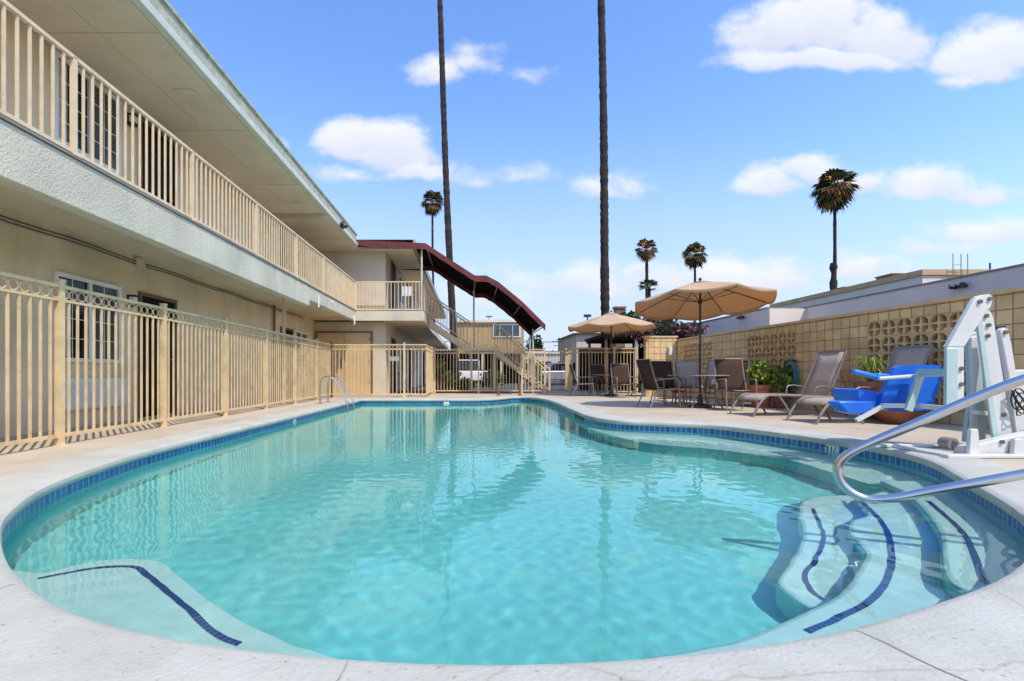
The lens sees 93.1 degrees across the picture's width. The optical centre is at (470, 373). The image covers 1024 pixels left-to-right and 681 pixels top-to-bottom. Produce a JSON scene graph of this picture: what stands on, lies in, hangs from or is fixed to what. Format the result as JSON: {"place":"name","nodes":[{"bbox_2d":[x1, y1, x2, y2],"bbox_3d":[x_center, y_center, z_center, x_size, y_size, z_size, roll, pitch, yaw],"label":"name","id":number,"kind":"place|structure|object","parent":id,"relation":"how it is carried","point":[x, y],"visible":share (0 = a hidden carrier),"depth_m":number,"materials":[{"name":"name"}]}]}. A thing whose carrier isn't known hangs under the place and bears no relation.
{"place":"outdoors","nodes":[
{"label":"outdoors","id":0,"kind":"place"},
{"bbox_2d":[436,316,523,383],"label":"tan building","id":1,"kind":"structure","parent":0,"point":[514,329],"depth_m":36.00,"materials":[{"name":"beige paint"}]},
{"bbox_2d":[493,324,520,336],"bbox_3d":[2.675,-3.200,35.960,2.050,1.000,0.080,0,0,0],"label":"window","id":2,"kind":"structure","parent":1,"relation":"in","point":[514,330],"depth_m":35.92,"materials":[{"name":"white glass"}]},
{"bbox_2d":[444,338,559,350],"bbox_3d":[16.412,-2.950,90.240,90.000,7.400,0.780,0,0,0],"label":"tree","id":3,"kind":"object","parent":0,"point":[558,341],"visible":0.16,"depth_m":89.89,"materials":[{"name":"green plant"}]},
{"bbox_2d":[0,393,1023,476],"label":"pool deck","id":4,"kind":"structure","parent":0,"point":[16,458],"depth_m":7.41,"materials":[{"name":"beige concrete"}]},
{"bbox_2d":[0,271,332,446],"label":"metal fence","id":5,"kind":"object","parent":4,"relation":"on","point":[60,288],"visible":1,"depth_m":6.32,"materials":[{"name":"beige metal"}]},
{"bbox_2d":[0,0,447,437],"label":"motel building","id":6,"kind":"structure","parent":4,"relation":"on","point":[72,220],"depth_m":7.55,"materials":[{"name":"paint"}]},
{"bbox_2d":[51,271,121,362],"bbox_3d":[-5.475,-0.755,6.945,0.050,1.190,1.210,0,0,0],"label":"window","id":7,"kind":"structure","parent":6,"relation":"in","point":[74,281],"depth_m":6.92,"materials":[{"name":"glass"}]},
{"bbox_2d":[55,49,121,176],"bbox_3d":[-5.475,-3.665,6.945,0.050,1.190,1.210,0,0,0],"label":"window","id":8,"kind":"structure","parent":6,"relation":"in","point":[58,56],"depth_m":6.92,"materials":[{"name":"black glass"}]},
{"bbox_2d":[142,296,173,416],"bbox_3d":[-5.464,-0.285,8.500,0.072,2.030,0.900,0,0,0],"label":"door","id":9,"kind":"structure","parent":6,"relation":"in","point":[148,300],"depth_m":8.31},
{"bbox_2d":[142,122,173,205],"bbox_3d":[-5.464,-3.195,8.500,0.072,2.030,0.900,0,0,0],"label":"door","id":10,"kind":"structure","parent":6,"relation":"in","point":[143,124],"depth_m":8.47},
{"bbox_2d":[0,0,355,309],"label":"walkway railing","id":11,"kind":"object","parent":6,"relation":"on","point":[340,286],"visible":0.92,"depth_m":5.94,"materials":[{"name":"beige metal"}]},
{"bbox_2d":[282,229,286,269],"bbox_3d":[-5.492,-3.195,14.425,0.015,2.030,0.850,0,0,0],"label":"door","id":12,"kind":"structure","parent":6,"relation":"in","point":[282,229],"depth_m":14.24,"materials":[{"name":"beige"}]},
{"bbox_2d":[286,330,292,397],"bbox_3d":[-5.464,-0.285,14.425,0.072,2.030,0.850,0,0,0],"label":"door","id":13,"kind":"structure","parent":6,"relation":"in","point":[288,332],"depth_m":14.59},
{"bbox_2d":[294,330,307,368],"bbox_3d":[-5.475,-0.755,15.600,0.050,1.190,1.200,0,0,0],"label":"window","id":14,"kind":"structure","parent":6,"relation":"in","point":[299,334],"depth_m":15.57,"materials":[{"name":"grey glass"}]},
{"bbox_2d":[298,239,307,281],"bbox_3d":[-5.475,-3.665,15.600,0.050,1.190,1.200,0,0,0],"label":"window","id":15,"kind":"structure","parent":6,"relation":"in","point":[298,239],"depth_m":15.77,"materials":[{"name":"white paint"}]},
{"bbox_2d":[317,333,370,393],"bbox_3d":[-4.435,-0.345,16.950,1.870,2.150,0.100,0,0,0],"label":"double door","id":16,"kind":"structure","parent":6,"relation":"in","point":[337,338],"depth_m":16.93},
{"bbox_2d":[356,281,428,316],"bbox_3d":[-2.785,-2.660,17.585,2.380,1.000,2.120,0,0,0],"label":"walkway railing","id":17,"kind":"object","parent":6,"relation":"on","point":[406,290],"visible":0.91,"depth_m":16.56,"materials":[{"name":"beige paint"}]},
{"bbox_2d":[392,339,395,392],"bbox_3d":[-2.964,-0.285,18.650,0.072,2.030,0.900,0,0,0],"label":"door","id":18,"kind":"structure","parent":6,"relation":"in","point":[393,341],"depth_m":18.68,"materials":[{"name":"beige"}]},
{"bbox_2d":[392,263,395,308],"bbox_3d":[-2.964,-3.195,18.650,0.072,2.030,0.900,0,0,0],"label":"door","id":19,"kind":"structure","parent":6,"relation":"in","point":[393,267],"depth_m":18.68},
{"bbox_2d":[398,343,402,371],"bbox_3d":[-2.975,-0.650,20.700,0.050,1.200,1.400,0,0,0],"label":"window","id":20,"kind":"structure","parent":6,"relation":"in","point":[400,346],"depth_m":20.57,"materials":[{"name":"grey glass"}]},
{"bbox_2d":[398,273,403,306],"bbox_3d":[-2.975,-3.560,20.700,0.050,1.200,1.400,0,0,0],"label":"window","id":21,"kind":"structure","parent":6,"relation":"in","point":[400,278],"depth_m":20.57,"materials":[{"name":"grey glass"}]},
{"bbox_2d":[408,346,410,388],"bbox_3d":[-2.964,-0.285,23.450,0.072,2.030,0.900,0,0,0],"label":"door","id":22,"kind":"structure","parent":6,"relation":"in","point":[409,368],"depth_m":23.19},
{"bbox_2d":[413,350,416,372],"bbox_3d":[-2.975,-0.650,25.700,0.050,1.200,1.400,0,0,0],"label":"window","id":23,"kind":"structure","parent":6,"relation":"in","point":[414,351],"depth_m":25.67,"materials":[{"name":"grey glass"}]},
{"bbox_2d":[413,293,416,308],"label":"window","id":24,"kind":"structure","parent":6,"relation":"in","point":[414,297],"depth_m":25.67,"materials":[{"name":"white paint"}]},
{"bbox_2d":[423,353,424,384],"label":"door","id":25,"kind":"structure","parent":6,"relation":"in","point":[423,353],"depth_m":30.54,"materials":[{"name":"grey"}]},
{"bbox_2d":[357,240,545,392],"bbox_3d":[-0.652,-1.920,18.163,6.415,5.340,3.506,0,0,0],"label":"stair awning","id":26,"kind":"object","parent":6,"relation":"attached to","point":[515,308],"visible":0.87,"depth_m":18.34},
{"bbox_2d":[318,376,354,409],"bbox_3d":[-3.388,0.664,12.275,0.775,1.213,0.757,0,0,0],"label":"pool ladder","id":27,"kind":"object","parent":4,"relation":"on","point":[334,380],"visible":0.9,"depth_m":11.94,"materials":[{"name":"silver metal"}]},
{"bbox_2d":[330,342,433,396],"bbox_3d":[-2.910,-0.116,16.800,3.104,1.732,3.124,0,0,0],"label":"metal fence","id":28,"kind":"object","parent":4,"relation":"on","point":[429,369],"visible":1,"depth_m":15.29,"materials":[{"name":"beige metal"}]},
{"bbox_2d":[434,348,545,392],"bbox_3d":[0.720,-0.116,18.300,4.284,1.732,0.124,0,0,0],"label":"metal fence","id":29,"kind":"object","parent":4,"relation":"on","point":[521,353],"visible":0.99,"depth_m":18.29,"materials":[{"name":"beige metal"}]},
{"bbox_2d":[496,383,500,395],"bbox_3d":[0.950,0.540,16.558,0.180,0.420,0.180,0,0,0],"label":"stub post","id":30,"kind":"object","parent":4,"relation":"on","point":[498,389],"visible":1,"depth_m":16.53,"materials":[{"name":"beige metal"}]},
{"bbox_2d":[0,396,1023,680],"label":"pool coping","id":31,"kind":"object","parent":4,"relation":"on","point":[974,636],"visible":0.96,"depth_m":1.32,"materials":[{"name":"white concrete"}]},
{"bbox_2d":[2,399,1023,535],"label":"pool tile band","id":32,"kind":"object","parent":31,"relation":"attached to","point":[142,461],"visible":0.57,"depth_m":5.46,"materials":[{"name":"blue tile"}]},
{"bbox_2d":[569,364,593,395],"bbox_3d":[3.685,0.217,16.106,0.756,1.079,0.588,0,0,5],"label":"patio chair","id":33,"kind":"object","parent":4,"relation":"on","point":[573,375],"visible":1,"depth_m":16.00,"materials":[{"name":"grey metal"}]},
{"bbox_2d":[564,347,637,393],"bbox_3d":[4.885,-0.116,18.250,2.454,1.732,1.424,0,0,0],"label":"metal fence","id":34,"kind":"object","parent":4,"relation":"on","point":[568,373],"visible":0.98,"depth_m":17.59,"materials":[{"name":"beige metal"}]},
{"bbox_2d":[589,365,612,394],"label":"patio chair","id":35,"kind":"object","parent":4,"relation":"on","point":[596,369],"visible":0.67,"depth_m":17.32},
{"bbox_2d":[593,374,629,395],"bbox_3d":[4.720,0.395,16.250,1.232,0.732,1.232,0,0,0],"label":"patio table","id":36,"kind":"object","parent":4,"relation":"on","point":[606,386],"visible":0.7,"depth_m":16.00,"materials":[{"name":"grey metal"}]},
{"bbox_2d":[568,310,654,395],"bbox_3d":[4.720,-0.695,16.250,2.763,2.890,2.763,0,0,22],"label":"patio umbrella","id":37,"kind":"object","parent":4,"relation":"on","point":[611,322],"visible":0.98,"depth_m":16.04,"materials":[{"name":"beige fabric"}]},
{"bbox_2d":[610,364,635,397],"bbox_3d":[4.800,0.217,15.265,0.588,1.079,0.756,0,0,0],"label":"patio chair","id":38,"kind":"object","parent":4,"relation":"on","point":[620,374],"visible":1,"depth_m":15.51,"materials":[{"name":"brown fabric"}]},
{"bbox_2d":[628,376,642,395],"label":"patio chair","id":39,"kind":"object","parent":4,"relation":"on","point":[640,382],"visible":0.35,"depth_m":16.05,"materials":[{"name":"metal"}]},
{"bbox_2d":[631,385,646,396],"bbox_3d":[6.358,0.484,16.276,1.887,0.551,0.687,0,0,-20],"label":"sun lounger","id":40,"kind":"object","parent":4,"relation":"on","point":[638,386],"visible":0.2,"depth_m":16.19,"materials":[{"name":"grey metal"}]},
{"bbox_2d":[636,359,680,407],"bbox_3d":[4.156,0.217,10.739,0.756,1.079,0.588,0,0,-10],"label":"patio chair","id":41,"kind":"object","parent":4,"relation":"on","point":[647,375],"visible":1,"depth_m":10.64,"materials":[{"name":"brown fabric"}]},
{"bbox_2d":[642,336,677,396],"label":"block wall","id":42,"kind":"structure","parent":4,"relation":"on","point":[659,348],"depth_m":15.80,"materials":[{"name":"beige concrete"}]},
{"bbox_2d":[650,361,686,404],"bbox_3d":[4.794,0.217,11.765,0.588,1.079,0.756,0,0,-5],"label":"patio chair","id":43,"kind":"object","parent":4,"relation":"on","point":[662,369],"visible":0.65,"depth_m":12.03,"materials":[{"name":"brown fabric"}]},
{"bbox_2d":[670,390,684,403],"bbox_3d":[5.150,0.581,12.000,0.360,0.343,0.355,0,0,0],"label":"red stool","id":44,"kind":"object","parent":4,"relation":"on","point":[676,391],"visible":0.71,"depth_m":11.90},
{"bbox_2d":[675,360,702,401],"bbox_3d":[5.567,0.217,12.343,0.588,1.079,0.756,0,0,30],"label":"patio chair","id":45,"kind":"object","parent":4,"relation":"on","point":[686,367],"visible":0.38,"depth_m":12.11,"materials":[{"name":"grey fabric"}]},
{"bbox_2d":[667,375,729,407],"bbox_3d":[5.100,0.395,10.750,1.352,0.732,1.352,0,0,0],"label":"patio table","id":46,"kind":"object","parent":4,"relation":"on","point":[694,392],"visible":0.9,"depth_m":10.51,"materials":[{"name":"grey metal"}]},
{"bbox_2d":[635,277,776,407],"bbox_3d":[5.100,-0.695,10.694,2.763,2.890,2.756,0,0,22],"label":"patio umbrella","id":47,"kind":"object","parent":4,"relation":"on","point":[699,300],"visible":0.98,"depth_m":11.07,"materials":[{"name":"beige fabric"}]},
{"bbox_2d":[689,360,729,404],"bbox_3d":[5.891,0.217,11.936,0.588,1.079,0.756,0,0,-10],"label":"patio chair","id":48,"kind":"object","parent":4,"relation":"on","point":[710,369],"visible":0.47,"depth_m":11.68,"materials":[{"name":"grey fabric"}]},
{"bbox_2d":[708,360,749,405],"bbox_3d":[6.053,0.217,11.338,0.756,1.079,0.588,0,0,-35],"label":"patio chair","id":49,"kind":"object","parent":4,"relation":"on","point":[745,363],"visible":0.32,"depth_m":11.34,"materials":[{"name":"grey metal"}]},
{"bbox_2d":[713,358,757,411],"bbox_3d":[5.409,0.217,9.915,0.588,1.079,0.756,0,0,8],"label":"patio chair","id":50,"kind":"object","parent":4,"relation":"on","point":[735,380],"visible":0.97,"depth_m":10.16,"materials":[{"name":"fabric"}]},
{"bbox_2d":[745,359,772,407],"bbox_3d":[6.453,0.209,10.777,0.608,1.083,0.667,0,0,41],"label":"potted plant","id":51,"kind":"object","parent":4,"relation":"on","point":[760,372],"visible":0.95,"depth_m":10.62,"materials":[{"name":"green plant"}]},
{"bbox_2d":[767,364,792,408],"bbox_3d":[6.695,0.265,10.467,0.568,0.970,0.554,0,0,-27],"label":"potted plant","id":52,"kind":"object","parent":4,"relation":"on","point":[780,377],"visible":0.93,"depth_m":10.37,"materials":[{"name":"green plant"}]},
{"bbox_2d":[729,349,847,416],"bbox_3d":[5.753,0.164,8.773,1.896,1.191,0.687,0,0,-8],"label":"sun lounger","id":53,"kind":"object","parent":4,"relation":"on","point":[825,370],"visible":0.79,"depth_m":8.82,"materials":[{"name":"fabric"}]},
{"bbox_2d":[676,286,1023,430],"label":"block wall","id":54,"kind":"structure","parent":4,"relation":"on","point":[882,332],"depth_m":8.82,"materials":[{"name":"beige concrete"}]},
{"bbox_2d":[776,360,798,409],"bbox_3d":[6.694,0.234,10.164,0.378,1.055,0.864,0,0,40],"label":"garden hose","id":55,"kind":"object","parent":54,"relation":"attached to","point":[795,370],"visible":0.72,"depth_m":10.21,"materials":[{"name":"teal rubber"}]},
{"bbox_2d":[879,316,965,401],"bbox_3d":[7.330,-0.110,7.550,0.040,1.720,15.715,0,0,-2],"label":"board fence","id":56,"kind":"object","parent":54,"relation":"attached to","point":[937,346],"depth_m":7.57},
{"bbox_2d":[786,345,935,424],"bbox_3d":[5.988,0.164,7.476,1.896,1.191,0.687,0,0,-4],"label":"sun lounger","id":57,"kind":"object","parent":4,"relation":"on","point":[910,355],"visible":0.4,"depth_m":7.55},
{"bbox_2d":[849,354,887,419],"bbox_3d":[6.623,0.221,7.999,0.662,1.059,0.686,0,0,23],"label":"potted plant","id":58,"kind":"object","parent":4,"relation":"on","point":[871,367],"visible":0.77,"depth_m":7.92,"materials":[{"name":"green plant"}]},
{"bbox_2d":[870,409,930,424],"bbox_3d":[6.420,0.650,7.250,0.720,0.200,0.715,0,0,0],"label":"clay bowl","id":59,"kind":"object","parent":4,"relation":"on","point":[892,417],"visible":0.68,"depth_m":7.08,"materials":[{"name":"ceramic"}]},
{"bbox_2d":[828,294,1023,457],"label":"pool lift","id":60,"kind":"object","parent":4,"relation":"on","point":[989,358],"visible":0.98,"depth_m":4.52,"materials":[{"name":"white metal"}]},
{"bbox_2d":[832,374,1023,503],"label":"grab rail","id":61,"kind":"object","parent":4,"relation":"on","point":[839,463],"visible":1,"depth_m":2.63,"materials":[{"name":"silver metal"}]},
{"bbox_2d":[2,401,1023,664],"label":"pool water","id":62,"kind":"structure","parent":0,"point":[512,533],"depth_m":2.55,"materials":[{"name":"teal liquid"}]},
{"bbox_2d":[397,379,642,392],"bbox_3d":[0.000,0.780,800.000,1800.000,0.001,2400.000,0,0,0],"label":"ground","id":63,"kind":"structure","parent":0,"point":[555,384],"depth_m":25.26,"materials":[{"name":"concrete"}]},
{"bbox_2d":[420,190,443,321],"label":"palm tree","id":64,"kind":"object","parent":63,"relation":"on","point":[432,207],"visible":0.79,"depth_m":56.69,"materials":[{"name":"green plant"}]},
{"bbox_2d":[436,358,446,376],"bbox_3d":[-1.231,0.036,20.299,0.516,1.428,0.517,0,0,0],"label":"garden plant","id":65,"kind":"object","parent":63,"relation":"on","point":[441,368],"visible":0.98,"depth_m":20.21,"materials":[{"name":"green plant"}]},
{"bbox_2d":[436,376,446,392],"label":"garden plant","id":66,"kind":"object","parent":63,"relation":"on","point":[440,383],"visible":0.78,"depth_m":18.95,"materials":[{"name":"green plant"}]},
{"bbox_2d":[437,0,458,385],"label":"palm tree","id":67,"kind":"object","parent":63,"relation":"on","point":[448,235],"visible":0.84,"depth_m":23.37,"materials":[{"name":"brown plant"}]},
{"bbox_2d":[442,372,460,389],"bbox_3d":[-0.855,0.361,19.299,0.822,0.935,0.763,0,0,36],"label":"garden plant","id":68,"kind":"object","parent":63,"relation":"on","point":[444,376],"visible":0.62,"depth_m":19.18,"materials":[{"name":"green plant"}]},
{"bbox_2d":[457,377,474,389],"bbox_3d":[-0.203,0.468,19.496,0.832,0.724,0.692,0,0,18],"label":"garden plant","id":69,"kind":"object","parent":63,"relation":"on","point":[464,384],"visible":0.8,"depth_m":19.38,"materials":[{"name":"green plant"}]},
{"bbox_2d":[445,360,486,386],"bbox_3d":[-0.350,-0.037,29.000,1.840,1.565,5.040,0,0,-10],"label":"parked car","id":70,"kind":"object","parent":63,"relation":"on","point":[465,368],"visible":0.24,"depth_m":27.47,"materials":[{"name":"white metal"}]},
{"bbox_2d":[437,391,495,392],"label":"bed kerb","id":71,"kind":"structure","parent":63,"relation":"on","point":[466,391],"depth_m":18.55,"materials":[{"name":"beige concrete"}]},
{"bbox_2d":[429,293,549,392],"bbox_3d":[0.695,-1.174,19.165,4.730,3.888,1.170,0,0,0],"label":"outdoor staircase","id":72,"kind":"structure","parent":63,"relation":"on","point":[442,332],"depth_m":18.62,"materials":[{"name":"beige metal"}]},
{"bbox_2d":[479,369,505,388],"bbox_3d":[1.018,0.270,22.427,1.286,1.076,0.904,0,0,0],"label":"garden plant","id":73,"kind":"object","parent":63,"relation":"on","point":[499,377],"visible":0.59,"depth_m":22.31,"materials":[{"name":"green plant"}]},
{"bbox_2d":[523,359,542,381],"bbox_3d":[2.760,-0.030,21.612,1.000,1.561,0.951,0,0,0],"label":"garden plant","id":74,"kind":"object","parent":63,"relation":"on","point":[535,370],"visible":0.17,"depth_m":21.48,"materials":[{"name":"green plant"}]},
{"bbox_2d":[525,334,543,350],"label":"leafy tree","id":75,"kind":"object","parent":63,"relation":"on","point":[538,344],"visible":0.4,"depth_m":79.13,"materials":[{"name":"green plant"}]},
{"bbox_2d":[520,351,559,378],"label":"building","id":76,"kind":"structure","parent":63,"relation":"on","point":[552,357],"depth_m":62.00,"materials":[{"name":"white"}]},
{"bbox_2d":[523,362,575,384],"bbox_3d":[5.900,-0.003,33.000,4.540,1.495,1.840,0,0,-10],"label":"parked car","id":77,"kind":"object","parent":63,"relation":"on","point":[555,371],"visible":0.2,"depth_m":32.12,"materials":[{"name":"silver metal"}]},
{"bbox_2d":[546,351,563,390],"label":"metal gate","id":78,"kind":"structure","parent":63,"relation":"on","point":[562,367],"depth_m":18.68,"materials":[{"name":"beige metal"}]},
{"bbox_2d":[597,0,610,389],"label":"palm tree","id":79,"kind":"object","parent":63,"relation":"on","point":[604,251],"visible":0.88,"depth_m":21.85,"materials":[{"name":"brown plant"}]},
{"bbox_2d":[578,348,676,389],"bbox_3d":[7.250,-0.225,22.400,4.500,1.950,0.200,0,0,0],"label":"dark fence","id":80,"kind":"object","parent":63,"relation":"on","point":[594,358],"visible":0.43,"depth_m":22.30,"materials":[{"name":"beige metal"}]},
{"bbox_2d":[585,316,708,390],"bbox_3d":[7.444,-0.784,20.283,4.489,3.067,3.833,0,0,0],"label":"vine pergola","id":81,"kind":"object","parent":63,"relation":"on","point":[680,331],"visible":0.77,"depth_m":19.30,"materials":[{"name":"white paint"}]},
{"bbox_2d":[635,238,659,320],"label":"palm tree","id":82,"kind":"object","parent":63,"relation":"on","point":[646,254],"visible":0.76,"depth_m":59.69,"materials":[{"name":"green plant"}]},
{"bbox_2d":[637,279,658,320],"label":"palm tree","id":83,"kind":"object","parent":63,"relation":"on","point":[651,282],"visible":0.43,"depth_m":54.74,"materials":[{"name":"green plant"}]},
{"bbox_2d":[618,310,677,347],"bbox_3d":[9.026,-1.366,24.960,3.168,4.250,3.028,0,0,15],"label":"leafy tree","id":84,"kind":"object","parent":63,"relation":"on","point":[631,313],"visible":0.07,"depth_m":24.83,"materials":[{"name":"green plant"}]},
{"bbox_2d":[681,241,708,321],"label":"palm tree","id":85,"kind":"object","parent":63,"relation":"on","point":[694,260],"visible":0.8,"depth_m":61.44,"materials":[{"name":"green plant"}]},
{"bbox_2d":[809,168,862,289],"bbox_3d":[29.878,-8.094,40.080,3.856,17.690,3.698,0,0,0],"label":"palm tree","id":86,"kind":"object","parent":63,"relation":"on","point":[835,197],"visible":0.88,"depth_m":39.68,"materials":[{"name":"green plant"}]},
{"bbox_2d":[770,254,991,306],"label":"flat roof building","id":87,"kind":"structure","parent":63,"relation":"on","point":[890,281],"depth_m":20.11,"materials":[{"name":"white metal"}]},
{"bbox_2d":[168,0,1023,350],"label":"sky","id":88,"kind":"structure","parent":0,"point":[725,117],"materials":[{"name":"blue"}]},
{"bbox_2d":[557,306,659,384],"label":"brick chimney house","id":89,"kind":"structure","parent":0,"point":[575,340],"depth_m":32.00,"materials":[{"name":"tile"}]},
{"bbox_2d":[676,263,1023,360],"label":"flat roof building","id":90,"kind":"structure","parent":0,"point":[1007,277],"depth_m":14.00,"materials":[{"name":"white paint"}]}
]}

